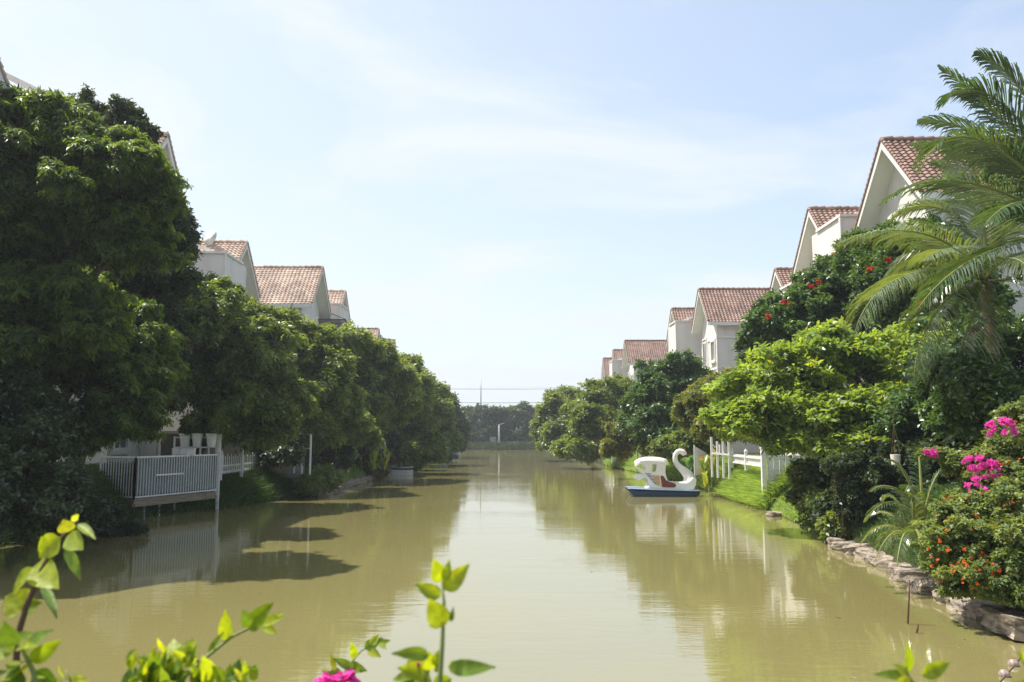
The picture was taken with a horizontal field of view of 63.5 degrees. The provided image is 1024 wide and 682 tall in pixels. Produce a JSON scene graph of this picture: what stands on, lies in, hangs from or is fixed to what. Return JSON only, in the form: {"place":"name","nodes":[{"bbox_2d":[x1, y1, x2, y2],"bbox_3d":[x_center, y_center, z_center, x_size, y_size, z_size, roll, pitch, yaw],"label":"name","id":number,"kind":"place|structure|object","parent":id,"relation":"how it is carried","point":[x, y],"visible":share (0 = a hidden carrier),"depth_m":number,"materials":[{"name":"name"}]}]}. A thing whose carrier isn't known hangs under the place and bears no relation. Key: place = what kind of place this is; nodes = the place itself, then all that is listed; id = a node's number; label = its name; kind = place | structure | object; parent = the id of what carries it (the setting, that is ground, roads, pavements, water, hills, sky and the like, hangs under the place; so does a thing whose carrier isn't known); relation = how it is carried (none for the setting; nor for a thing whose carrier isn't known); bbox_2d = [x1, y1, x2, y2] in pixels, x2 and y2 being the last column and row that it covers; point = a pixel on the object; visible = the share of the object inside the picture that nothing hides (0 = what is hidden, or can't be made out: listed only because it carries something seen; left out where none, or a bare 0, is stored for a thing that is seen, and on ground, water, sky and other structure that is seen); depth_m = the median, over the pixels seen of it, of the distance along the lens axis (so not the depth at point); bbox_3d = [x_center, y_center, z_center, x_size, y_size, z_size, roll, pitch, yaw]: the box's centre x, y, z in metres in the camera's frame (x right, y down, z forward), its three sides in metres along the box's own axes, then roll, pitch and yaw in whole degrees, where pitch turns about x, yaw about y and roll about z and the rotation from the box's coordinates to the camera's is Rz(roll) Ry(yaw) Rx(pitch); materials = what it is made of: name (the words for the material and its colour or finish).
{"place":"outdoors","nodes":[
{"label":"outdoors","id":0,"kind":"place"},
{"bbox_2d":[0,449,1023,681],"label":"water","id":1,"kind":"structure","parent":0,"point":[705,586],"depth_m":12.85,"materials":[{"name":"liquid"}]},
{"bbox_2d":[387,466,413,474],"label":"rowing boat","id":2,"kind":"object","parent":1,"relation":"on","point":[405,470],"visible":0.7,"depth_m":49.98,"materials":[{"name":"grey paint"}]},
{"bbox_2d":[625,448,699,496],"bbox_3d":[5.995,5.279,33.094,2.841,1.960,1.500,0,-6,3],"label":"swan boat","id":3,"kind":"object","parent":1,"relation":"on","point":[658,484],"visible":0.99,"depth_m":32.61,"materials":[{"name":"white"}]},
{"bbox_2d":[0,445,1023,611],"bbox_3d":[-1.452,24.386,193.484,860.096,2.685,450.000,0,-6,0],"label":"ground","id":4,"kind":"structure","parent":0,"point":[855,539],"depth_m":17.78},
{"bbox_2d":[0,58,9,89],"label":"villa","id":5,"kind":"object","parent":4,"relation":"on","point":[3,75],"visible":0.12,"depth_m":18.33,"materials":[{"name":"ceramic"}]},
{"bbox_2d":[0,518,51,546],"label":"grass","id":6,"kind":"structure","parent":4,"relation":"on","point":[12,533],"depth_m":18.62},
{"bbox_2d":[0,620,62,681],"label":"bougainvillea shoot","id":7,"kind":"object","parent":4,"relation":"on","point":[11,637],"visible":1,"depth_m":1.02,"materials":[{"name":"green"}]},
{"bbox_2d":[3,514,95,667],"bbox_3d":[-0.673,0.894,1.142,0.092,1.283,0.174,5,-8,-40],"label":"bougainvillea shoot","id":8,"kind":"object","parent":4,"relation":"on","point":[42,574],"visible":0.99,"depth_m":1.23,"materials":[{"name":"green"}]},
{"bbox_2d":[0,361,110,542],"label":"waterside bush","id":9,"kind":"object","parent":4,"relation":"on","point":[38,429],"visible":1,"depth_m":15.30,"materials":[{"name":"green plant"}]},
{"bbox_2d":[58,666,88,681],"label":"bougainvillea shoot","id":10,"kind":"object","parent":4,"relation":"on","point":[76,678],"visible":1,"depth_m":1.10,"materials":[{"name":"green"}]},
{"bbox_2d":[6,73,183,464],"bbox_3d":[-16.640,-1.762,26.891,9.720,12.477,9.760,0,-6,0],"label":"villa","id":11,"kind":"object","parent":4,"relation":"on","point":[126,448],"visible":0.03,"depth_m":28.45,"materials":[{"name":"ceramic"}]},
{"bbox_2d":[110,438,130,454],"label":"window","id":12,"kind":"structure","parent":11,"relation":"in","point":[120,449],"depth_m":27.54,"materials":[{"name":"glass"}]},
{"bbox_2d":[0,81,195,375],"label":"flame tree","id":13,"kind":"object","parent":4,"relation":"on","point":[105,197],"visible":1,"depth_m":16.45,"materials":[{"name":"green plant"}]},
{"bbox_2d":[7,264,189,472],"bbox_3d":[-10.820,0.729,19.059,6.631,7.044,4.467,0,-6,0],"label":"drooping tree","id":14,"kind":"object","parent":4,"relation":"on","point":[134,381],"visible":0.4,"depth_m":18.25,"materials":[{"name":"green plant"}]},
{"bbox_2d":[46,491,151,539],"bbox_3d":[-10.046,4.106,19.299,2.622,2.503,2.973,0,-6,0],"label":"waterside bush","id":15,"kind":"object","parent":4,"relation":"on","point":[114,522],"visible":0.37,"depth_m":19.12,"materials":[{"name":"green plant"}]},
{"bbox_2d":[63,82,210,465],"bbox_3d":[-10.793,-1.074,22.132,5.401,11.449,4.516,0,-6,0],"label":"dark tree","id":16,"kind":"object","parent":4,"relation":"on","point":[167,289],"visible":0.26,"depth_m":21.89,"materials":[{"name":"green plant"}]},
{"bbox_2d":[99,434,221,516],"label":"river deck","id":17,"kind":"structure","parent":4,"relation":"on","point":[154,475],"depth_m":25.16,"materials":[{"name":"white paint"}]},
{"bbox_2d":[173,436,217,489],"bbox_3d":[-10.400,4.024,27.119,1.376,1.791,0.240,1,-7,-9],"label":"plant stand","id":18,"kind":"object","parent":17,"relation":"on","point":[174,443],"visible":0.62,"depth_m":27.15,"materials":[{"name":"white paint"}]},
{"bbox_2d":[177,425,191,446],"bbox_3d":[-10.694,3.102,27.147,0.579,0.724,0.601,-3,-7,23],"label":"plant pot","id":19,"kind":"object","parent":18,"relation":"on","point":[184,433],"visible":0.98,"depth_m":26.98,"materials":[{"name":"ceramic"}]},
{"bbox_2d":[190,424,205,446],"bbox_3d":[-10.325,3.088,27.128,0.658,0.748,0.583,0,-6,0],"label":"plant pot","id":20,"kind":"object","parent":18,"relation":"on","point":[198,432],"visible":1,"depth_m":26.98,"materials":[{"name":"ceramic"}]},
{"bbox_2d":[204,427,219,446],"bbox_3d":[-9.825,3.081,27.137,0.643,0.763,0.598,0,-6,0],"label":"plant pot","id":21,"kind":"object","parent":18,"relation":"on","point":[211,437],"visible":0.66,"depth_m":26.98,"materials":[{"name":"ceramic"}]},
{"bbox_2d":[55,457,311,518],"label":"bank grass","id":22,"kind":"structure","parent":4,"relation":"on","point":[265,486],"depth_m":28.01,"materials":[{"name":"plant"}]},
{"bbox_2d":[121,638,250,681],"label":"bougainvillea shoot","id":23,"kind":"object","parent":4,"relation":"on","point":[172,661],"visible":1,"depth_m":1.07,"materials":[{"name":"green"}]},
{"bbox_2d":[160,239,260,450],"bbox_3d":[-17.062,0.332,38.529,9.720,10.945,7.360,0,-6,0],"label":"villa","id":24,"kind":"object","parent":4,"relation":"on","point":[233,259],"visible":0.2,"depth_m":36.98,"materials":[{"name":"paint"}]},
{"bbox_2d":[202,230,216,245],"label":"satellite dish","id":25,"kind":"object","parent":24,"relation":"attached to","point":[210,237],"visible":0.99,"depth_m":40.12,"materials":[{"name":"white paint"}]},
{"bbox_2d":[160,431,305,481],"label":"garden wall","id":26,"kind":"structure","parent":4,"relation":"on","point":[166,446],"depth_m":30.88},
{"bbox_2d":[293,434,311,474],"bbox_3d":[-8.470,4.375,32.206,1.870,1.587,0.099,-4,-8,34],"label":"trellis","id":27,"kind":"object","parent":26,"relation":"attached to","point":[310,448],"visible":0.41,"depth_m":31.75,"materials":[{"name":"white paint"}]},
{"bbox_2d":[186,602,283,680],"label":"bougainvillea shoot","id":28,"kind":"object","parent":4,"relation":"on","point":[255,619],"visible":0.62,"depth_m":1.20,"materials":[{"name":"green"}]},
{"bbox_2d":[150,271,323,456],"bbox_3d":[-9.501,1.094,27.953,5.732,7.183,5.523,0,-6,0],"label":"mango tree","id":29,"kind":"object","parent":4,"relation":"on","point":[232,390],"visible":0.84,"depth_m":27.24,"materials":[{"name":"green plant"}]},
{"bbox_2d":[220,450,257,479],"bbox_3d":[-9.671,4.362,29.597,0.120,1.015,4.721,0,-6,-1],"label":"picket fence","id":30,"kind":"object","parent":4,"relation":"on","point":[242,463],"visible":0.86,"depth_m":29.05,"materials":[{"name":"white paint"}]},
{"bbox_2d":[254,265,331,324],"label":"villa","id":31,"kind":"object","parent":4,"relation":"on","point":[302,289],"visible":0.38,"depth_m":45.52,"materials":[{"name":"tile"}]},
{"bbox_2d":[243,428,355,471],"bbox_3d":[-9.265,4.651,34.676,3.840,2.162,8.455,-1,-7,6],"label":"garden hedge","id":32,"kind":"object","parent":4,"relation":"on","point":[291,453],"visible":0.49,"depth_m":31.49,"materials":[{"name":"green plant"}]},
{"bbox_2d":[264,302,367,448],"bbox_3d":[-9.025,1.929,34.281,6.006,6.964,5.042,0,-6,0],"label":"mango tree","id":33,"kind":"object","parent":4,"relation":"on","point":[326,360],"visible":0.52,"depth_m":33.70,"materials":[{"name":"green plant"}]},
{"bbox_2d":[291,461,346,497],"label":"leafy bush","id":34,"kind":"object","parent":4,"relation":"on","point":[322,478],"visible":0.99,"depth_m":31.78,"materials":[{"name":"green plant"}]},
{"bbox_2d":[319,289,350,327],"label":"villa","id":35,"kind":"object","parent":4,"relation":"on","point":[339,304],"visible":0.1,"depth_m":51.84,"materials":[{"name":"paint"}]},
{"bbox_2d":[305,461,365,479],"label":"lawn grass","id":36,"kind":"structure","parent":4,"relation":"on","point":[357,471],"depth_m":41.51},
{"bbox_2d":[299,410,385,468],"bbox_3d":[-7.740,4.253,35.452,2.880,3.063,7.104,-2,-7,21],"label":"papaya bush","id":37,"kind":"object","parent":4,"relation":"on","point":[366,430],"visible":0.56,"depth_m":35.94,"materials":[{"name":"green plant"}]},
{"bbox_2d":[316,432,383,459],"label":"understory bush","id":38,"kind":"object","parent":4,"relation":"on","point":[365,449],"visible":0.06,"depth_m":41.00,"materials":[{"name":"green plant"}]},
{"bbox_2d":[313,634,390,681],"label":"bougainvillea shoot","id":39,"kind":"object","parent":4,"relation":"on","point":[352,668],"visible":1,"depth_m":1.51,"materials":[{"name":"green"}]},
{"bbox_2d":[352,451,391,479],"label":"flower bush","id":40,"kind":"object","parent":4,"relation":"on","point":[388,469],"visible":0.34,"depth_m":44.06,"materials":[{"name":"green plant"}]},
{"bbox_2d":[358,445,393,475],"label":"canna plant","id":41,"kind":"object","parent":4,"relation":"on","point":[373,455],"visible":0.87,"depth_m":43.15,"materials":[{"name":"green plant"}]},
{"bbox_2d":[357,429,402,464],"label":"shade bush","id":42,"kind":"object","parent":4,"relation":"on","point":[392,440],"visible":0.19,"depth_m":49.12,"materials":[{"name":"green plant"}]},
{"bbox_2d":[338,319,428,435],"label":"mango tree","id":43,"kind":"object","parent":4,"relation":"on","point":[388,381],"visible":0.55,"depth_m":42.59,"materials":[{"name":"green plant"}]},
{"bbox_2d":[381,351,449,468],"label":"broad tree","id":44,"kind":"object","parent":4,"relation":"on","point":[423,442],"visible":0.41,"depth_m":50.82,"materials":[{"name":"green plant"}]},
{"bbox_2d":[392,650,451,681],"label":"bougainvillea shoot","id":45,"kind":"object","parent":4,"relation":"on","point":[414,671],"visible":0.81,"depth_m":1.01,"materials":[{"name":"green"}]},
{"bbox_2d":[392,558,495,681],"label":"bougainvillea shoot","id":46,"kind":"object","parent":4,"relation":"on","point":[439,615],"visible":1,"depth_m":0.97,"materials":[{"name":"green"}]},
{"bbox_2d":[425,379,464,464],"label":"broad tree","id":47,"kind":"object","parent":4,"relation":"on","point":[444,410],"visible":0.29,"depth_m":64.97,"materials":[{"name":"green plant"}]},
{"bbox_2d":[451,393,472,453],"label":"broad tree","id":48,"kind":"object","parent":4,"relation":"on","point":[462,426],"visible":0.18,"depth_m":84.88,"materials":[{"name":"green plant"}]},
{"bbox_2d":[462,407,496,441],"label":"shore tree","id":49,"kind":"object","parent":4,"relation":"on","point":[480,432],"visible":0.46,"depth_m":143.02,"materials":[{"name":"green plant"}]},
{"bbox_2d":[461,403,536,438],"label":"undergrowth","id":50,"kind":"object","parent":4,"relation":"on","point":[495,414],"visible":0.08,"depth_m":144.28,"materials":[{"name":"green plant"}]},
{"bbox_2d":[467,440,535,448],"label":"shore grass","id":51,"kind":"structure","parent":4,"relation":"on","point":[486,444],"depth_m":139.15,"materials":[{"name":"green plant"}]},
{"bbox_2d":[496,400,535,440],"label":"shore tree","id":52,"kind":"object","parent":4,"relation":"on","point":[521,411],"visible":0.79,"depth_m":144.08,"materials":[{"name":"green plant"}]},
{"bbox_2d":[528,384,585,453],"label":"tree","id":53,"kind":"object","parent":4,"relation":"on","point":[548,425],"visible":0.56,"depth_m":76.53,"materials":[{"name":"green plant"}]},
{"bbox_2d":[548,372,635,464],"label":"lush tree","id":54,"kind":"object","parent":4,"relation":"on","point":[592,407],"visible":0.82,"depth_m":59.01,"materials":[{"name":"green plant"}]},
{"bbox_2d":[601,357,611,379],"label":"villa","id":55,"kind":"object","parent":4,"relation":"on","point":[605,366],"visible":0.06,"depth_m":101.04,"materials":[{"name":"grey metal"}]},
{"bbox_2d":[609,349,627,410],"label":"villa","id":56,"kind":"object","parent":4,"relation":"on","point":[615,362],"visible":0.12,"depth_m":86.40,"materials":[{"name":"paint"}]},
{"bbox_2d":[596,420,644,461],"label":"vine bush","id":57,"kind":"object","parent":4,"relation":"on","point":[617,445],"visible":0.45,"depth_m":45.16,"materials":[{"name":"green plant"}]},
{"bbox_2d":[621,339,668,382],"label":"villa","id":58,"kind":"object","parent":4,"relation":"on","point":[646,349],"visible":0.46,"depth_m":81.54,"materials":[{"name":"tile"}]},
{"bbox_2d":[614,348,712,441],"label":"round tree","id":59,"kind":"object","parent":4,"relation":"on","point":[646,401],"visible":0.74,"depth_m":42.04,"materials":[{"name":"green plant"}]},
{"bbox_2d":[635,427,721,464],"bbox_3d":[7.747,5.103,39.711,3.771,2.133,6.036,4,-8,-33],"label":"hedge bush","id":60,"kind":"object","parent":4,"relation":"on","point":[667,446],"visible":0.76,"depth_m":38.97,"materials":[{"name":"green plant"}]},
{"bbox_2d":[666,307,701,360],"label":"villa","id":61,"kind":"object","parent":4,"relation":"on","point":[680,337],"visible":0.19,"depth_m":56.57,"materials":[{"name":"white"}]},
{"bbox_2d":[681,454,693,470],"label":"taro plant","id":62,"kind":"object","parent":4,"relation":"on","point":[689,461],"visible":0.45,"depth_m":35.47,"materials":[{"name":"green plant"}]},
{"bbox_2d":[693,445,706,477],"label":"slat gate","id":63,"kind":"structure","parent":4,"relation":"on","point":[698,452],"depth_m":33.28,"materials":[{"name":"white paint"}]},
{"bbox_2d":[696,448,720,492],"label":"canna plant","id":64,"kind":"object","parent":4,"relation":"on","point":[705,461],"visible":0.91,"depth_m":32.61,"materials":[{"name":"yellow plant"}]},
{"bbox_2d":[710,437,730,478],"bbox_3d":[7.920,4.438,31.447,0.830,1.571,0.108,-6,-9,43],"label":"trellis","id":65,"kind":"object","parent":4,"relation":"on","point":[717,453],"visible":0.91,"depth_m":31.41,"materials":[{"name":"white paint"}]},
{"bbox_2d":[669,364,779,455],"bbox_3d":[9.438,3.169,34.883,5.473,4.671,4.675,0,-6,0],"label":"olive tree","id":66,"kind":"object","parent":4,"relation":"on","point":[689,402],"visible":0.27,"depth_m":34.26,"materials":[{"name":"green plant"}]},
{"bbox_2d":[691,287,778,452],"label":"villa","id":67,"kind":"object","parent":4,"relation":"on","point":[718,315],"visible":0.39,"depth_m":51.93,"materials":[{"name":"white paint"}]},
{"bbox_2d":[702,338,707,367],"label":"balcony door","id":68,"kind":"structure","parent":67,"relation":"in","point":[704,346],"depth_m":54.09,"materials":[{"name":"white glass"}]},
{"bbox_2d":[710,339,715,363],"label":"window","id":69,"kind":"structure","parent":67,"relation":"in","point":[713,342],"depth_m":51.73,"materials":[{"name":"white glass"}]},
{"bbox_2d":[730,448,760,470],"bbox_3d":[8.488,4.302,30.006,0.126,0.817,5.542,-1,-7,4],"label":"picket fence","id":70,"kind":"object","parent":4,"relation":"on","point":[745,459],"visible":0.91,"depth_m":29.97,"materials":[{"name":"white paint"}]},
{"bbox_2d":[709,455,789,509],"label":"long grass","id":71,"kind":"structure","parent":4,"relation":"on","point":[741,485],"depth_m":28.73,"materials":[{"name":"plant"}]},
{"bbox_2d":[769,267,805,454],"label":"villa","id":72,"kind":"object","parent":4,"relation":"on","point":[780,279],"visible":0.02,"depth_m":44.41,"materials":[{"name":"paint"}]},
{"bbox_2d":[759,447,821,501],"bbox_3d":[10.160,4.671,27.362,4.051,2.300,0.220,1,-7,-8],"label":"panel fence","id":73,"kind":"object","parent":4,"relation":"on","point":[774,463],"visible":0.16,"depth_m":27.19,"materials":[{"name":"white paint"}]},
{"bbox_2d":[771,487,820,532],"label":"short grass","id":74,"kind":"structure","parent":4,"relation":"on","point":[788,507],"depth_m":24.40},
{"bbox_2d":[781,456,860,543],"bbox_3d":[7.651,3.738,19.791,2.035,1.934,4.110,0,-6,0],"label":"edge bush","id":75,"kind":"object","parent":4,"relation":"on","point":[802,490],"visible":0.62,"depth_m":19.37,"materials":[{"name":"green plant"}]},
{"bbox_2d":[697,314,957,471],"bbox_3d":[8.171,1.522,20.631,6.918,4.677,4.566,0,-6,0],"label":"layered lime tree","id":76,"kind":"object","parent":4,"relation":"on","point":[795,395],"visible":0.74,"depth_m":20.16,"materials":[{"name":"green plant"}]},
{"bbox_2d":[791,206,873,387],"bbox_3d":[16.484,-0.346,32.568,9.720,10.945,7.360,0,-6,0],"label":"villa","id":77,"kind":"object","parent":4,"relation":"on","point":[823,228],"visible":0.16,"depth_m":33.96,"materials":[{"name":"paint"}]},
{"bbox_2d":[830,541,855,550],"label":"bank stone","id":78,"kind":"object","parent":4,"relation":"on","point":[836,545],"visible":0.49,"depth_m":17.34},
{"bbox_2d":[841,543,869,554],"bbox_3d":[7.060,4.262,16.870,0.688,0.285,0.625,-8,-17,8],"label":"bank stone","id":79,"kind":"object","parent":4,"relation":"on","point":[849,549],"visible":0.43,"depth_m":16.65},
{"bbox_2d":[818,448,901,540],"bbox_3d":[7.546,3.459,18.038,1.877,2.259,1.982,0,-6,0],"label":"shrub","id":80,"kind":"object","parent":4,"relation":"on","point":[850,496],"visible":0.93,"depth_m":17.65,"materials":[{"name":"green plant"}]},
{"bbox_2d":[853,546,876,559],"bbox_3d":[7.081,4.206,16.242,0.625,0.270,0.585,0,-1,-3],"label":"bank stone","id":81,"kind":"object","parent":4,"relation":"on","point":[859,552],"visible":0.41,"depth_m":16.22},
{"bbox_2d":[865,551,885,563],"bbox_3d":[6.912,4.131,15.616,0.490,0.265,0.337,-4,2,-5],"label":"bank stone","id":82,"kind":"object","parent":4,"relation":"on","point":[869,557],"visible":0.38,"depth_m":15.57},
{"bbox_2d":[730,212,1022,386],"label":"red flower tree","id":83,"kind":"object","parent":4,"relation":"on","point":[826,288],"visible":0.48,"depth_m":26.48,"materials":[{"name":"green plant"}]},
{"bbox_2d":[870,555,892,567],"bbox_3d":[7.001,4.091,15.299,0.690,0.269,0.613,-6,-11,23],"label":"bank stone","id":84,"kind":"object","parent":4,"relation":"on","point":[883,561],"visible":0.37,"depth_m":15.15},
{"bbox_2d":[859,491,925,565],"bbox_3d":[6.067,2.881,12.890,1.010,1.065,1.483,0,-6,0],"label":"bamboo palm","id":85,"kind":"object","parent":4,"relation":"on","point":[910,532],"visible":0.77,"depth_m":13.04,"materials":[{"name":"green"}]},
{"bbox_2d":[885,562,911,574],"bbox_3d":[6.814,3.984,14.362,0.589,0.267,0.479,1,-5,2],"label":"bank stone","id":86,"kind":"object","parent":4,"relation":"on","point":[891,566],"visible":0.34,"depth_m":14.29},
{"bbox_2d":[865,451,942,520],"bbox_3d":[6.736,2.513,14.126,1.792,1.232,0.836,4,-7,-30],"label":"bamboo palm","id":87,"kind":"object","parent":4,"relation":"on","point":[910,487],"visible":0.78,"depth_m":14.25,"materials":[{"name":"green"}]},
{"bbox_2d":[889,567,928,582],"bbox_3d":[6.651,3.925,13.775,0.693,0.270,0.649,-3,-8,9],"label":"bank stone","id":88,"kind":"object","parent":4,"relation":"on","point":[898,574],"visible":0.46,"depth_m":13.61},
{"bbox_2d":[804,428,1016,529],"bbox_3d":[8.900,3.122,18.598,4.941,2.841,3.053,-6,-9,41],"label":"dark thicket","id":89,"kind":"object","parent":4,"relation":"on","point":[910,442],"visible":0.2,"depth_m":18.17,"materials":[{"name":"green plant"}]},
{"bbox_2d":[874,642,949,681],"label":"bougainvillea shoot","id":90,"kind":"object","parent":4,"relation":"on","point":[934,670],"visible":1,"depth_m":0.96,"materials":[{"name":"green"}]},
{"bbox_2d":[903,575,945,594],"bbox_3d":[6.504,3.801,12.766,0.796,0.330,0.743,-2,-5,10],"label":"bank stone","id":91,"kind":"object","parent":4,"relation":"on","point":[922,585],"visible":0.39,"depth_m":12.57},
{"bbox_2d":[832,143,1023,436],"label":"coconut palm","id":92,"kind":"object","parent":4,"relation":"on","point":[940,251],"visible":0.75,"depth_m":15.60,"materials":[{"name":"green plant"}]},
{"bbox_2d":[848,480,1016,608],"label":"verge grass","id":93,"kind":"structure","parent":4,"relation":"on","point":[935,492],"depth_m":16.57,"materials":[{"name":"plant"}]},
{"bbox_2d":[853,136,1023,472],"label":"villa","id":94,"kind":"object","parent":4,"relation":"on","point":[891,172],"visible":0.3,"depth_m":26.23,"materials":[{"name":"paint"}]},
{"bbox_2d":[865,312,1023,472],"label":"shade tree","id":95,"kind":"object","parent":4,"relation":"on","point":[919,407],"visible":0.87,"depth_m":15.14,"materials":[{"name":"green plant"}]},
{"bbox_2d":[890,416,900,464],"bbox_3d":[7.806,1.913,16.892,0.200,1.200,0.195,0,-6,0],"label":"hanging pot","id":96,"kind":"object","parent":95,"relation":"hanging from","point":[896,457],"visible":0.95,"depth_m":16.80,"materials":[{"name":"white ceramic"}]},
{"bbox_2d":[878,47,1023,312],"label":"coconut palm","id":97,"kind":"object","parent":4,"relation":"on","point":[1006,160],"visible":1,"depth_m":12.88,"materials":[{"name":"green plant"}]},
{"bbox_2d":[944,597,959,611],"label":"bank stone","id":98,"kind":"object","parent":4,"relation":"on","point":[951,603],"visible":0.17,"depth_m":11.44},
{"bbox_2d":[906,470,1023,590],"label":"lantana bush","id":99,"kind":"object","parent":4,"relation":"on","point":[974,535],"visible":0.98,"depth_m":10.34,"materials":[{"name":"green plant"}]},
{"bbox_2d":[914,395,1023,493],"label":"bougainvillea bush","id":100,"kind":"object","parent":4,"relation":"on","point":[993,458],"visible":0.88,"depth_m":12.05,"materials":[{"name":"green plant"}]},
{"bbox_2d":[933,578,1023,608],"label":"ground bush","id":101,"kind":"object","parent":4,"relation":"on","point":[1012,597],"visible":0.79,"depth_m":10.01,"materials":[{"name":"green plant"}]},
{"bbox_2d":[953,597,1008,620],"bbox_3d":[6.417,3.614,11.050,0.767,0.342,0.806,-2,-6,3],"label":"bank stone","id":102,"kind":"object","parent":4,"relation":"on","point":[968,607],"visible":0.25,"depth_m":10.96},
{"bbox_2d":[979,604,1023,641],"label":"bank stone","id":103,"kind":"object","parent":4,"relation":"on","point":[1004,622],"visible":0.94,"depth_m":9.87,"materials":[{"name":"stone"}]},
{"bbox_2d":[0,0,1023,407],"label":"sky","id":104,"kind":"structure","parent":0,"point":[514,193],"materials":[{"name":"blue"}]},
{"bbox_2d":[602,451,741,490],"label":"bank grass","id":105,"kind":"structure","parent":0,"point":[672,472],"depth_m":44.26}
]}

